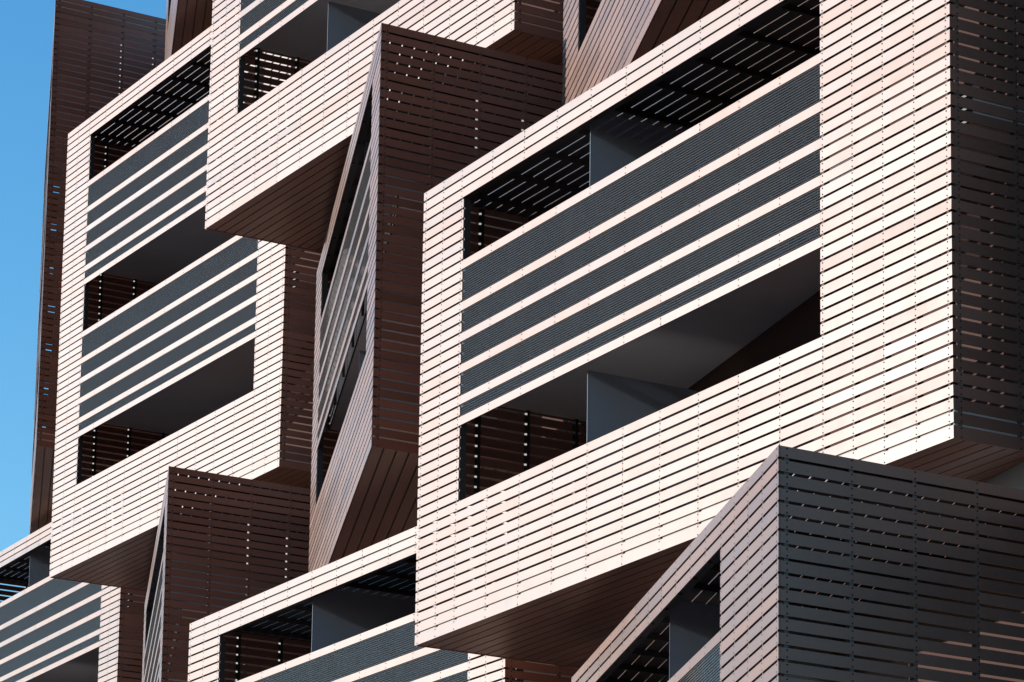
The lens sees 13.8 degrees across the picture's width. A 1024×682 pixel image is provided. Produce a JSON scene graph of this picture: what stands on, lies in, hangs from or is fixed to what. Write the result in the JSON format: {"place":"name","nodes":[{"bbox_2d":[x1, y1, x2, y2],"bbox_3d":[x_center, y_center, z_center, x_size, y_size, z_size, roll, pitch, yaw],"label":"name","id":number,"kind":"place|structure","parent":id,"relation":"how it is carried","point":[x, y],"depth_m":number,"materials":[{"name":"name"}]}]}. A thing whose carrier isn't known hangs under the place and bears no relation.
{"place":"outdoors","nodes":[
{"label":"outdoors","id":0,"kind":"place"},
{"bbox_2d":[0,0,166,601],"label":"sky","id":1,"kind":"structure","parent":0,"point":[26,26],"materials":[{"name":"blue"}]},
{"bbox_2d":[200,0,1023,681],"bbox_3d":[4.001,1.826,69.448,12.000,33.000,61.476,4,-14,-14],"label":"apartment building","id":2,"kind":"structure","parent":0,"point":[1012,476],"depth_m":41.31,"materials":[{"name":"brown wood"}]},
{"bbox_2d":[0,482,168,681],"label":"slatted balcony","id":3,"kind":"structure","parent":2,"relation":"attached to","point":[55,630],"depth_m":89.80,"materials":[{"name":"wood"},{"name":"concrete"},{"name":"glass"}]},
{"bbox_2d":[29,0,199,534],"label":"slatted balcony","id":4,"kind":"structure","parent":2,"relation":"attached to","point":[103,55],"depth_m":86.04,"materials":[{"name":"wood"},{"name":"concrete"},{"name":"glass"}]},
{"bbox_2d":[164,0,221,94],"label":"slatted balcony","id":5,"kind":"structure","parent":2,"relation":"attached to","point":[187,21],"depth_m":77.70,"materials":[{"name":"wood"},{"name":"concrete"},{"name":"glass"}]},
{"bbox_2d":[49,7,339,590],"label":"slatted balcony","id":6,"kind":"structure","parent":2,"relation":"attached to","point":[209,338],"depth_m":78.48,"materials":[{"name":"wood"},{"name":"concrete"},{"name":"glass"}]},
{"bbox_2d":[142,466,310,681],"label":"slatted balcony","id":7,"kind":"structure","parent":2,"relation":"attached to","point":[196,576],"depth_m":69.87,"materials":[{"name":"wood"},{"name":"concrete"},{"name":"glass"}]},
{"bbox_2d":[188,491,584,681],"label":"slatted balcony","id":8,"kind":"structure","parent":2,"relation":"attached to","point":[350,618],"depth_m":60.17,"materials":[{"name":"wood"},{"name":"concrete"},{"name":"glass"}]},
{"bbox_2d":[205,0,593,252],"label":"slatted balcony","id":9,"kind":"structure","parent":2,"relation":"attached to","point":[284,197],"depth_m":65.22,"materials":[{"name":"wood"},{"name":"concrete"},{"name":"glass"}]},
{"bbox_2d":[308,23,584,571],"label":"slatted balcony","id":10,"kind":"structure","parent":2,"relation":"attached to","point":[367,364],"depth_m":56.91,"materials":[{"name":"wood"},{"name":"concrete"},{"name":"glass"}]},
{"bbox_2d":[562,0,730,105],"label":"slatted balcony","id":11,"kind":"structure","parent":2,"relation":"attached to","point":[615,37],"depth_m":50.47,"materials":[{"name":"wood"},{"name":"concrete"},{"name":"glass"}]},
{"bbox_2d":[415,0,1023,673],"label":"slatted balcony","id":12,"kind":"structure","parent":2,"relation":"attached to","point":[719,264],"depth_m":46.30,"materials":[{"name":"wood"},{"name":"concrete"},{"name":"glass"}]},
{"bbox_2d":[571,445,1023,681],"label":"slatted balcony","id":13,"kind":"structure","parent":2,"relation":"attached to","point":[768,602],"depth_m":38.87,"materials":[{"name":"wood"},{"name":"concrete"},{"name":"glass"}]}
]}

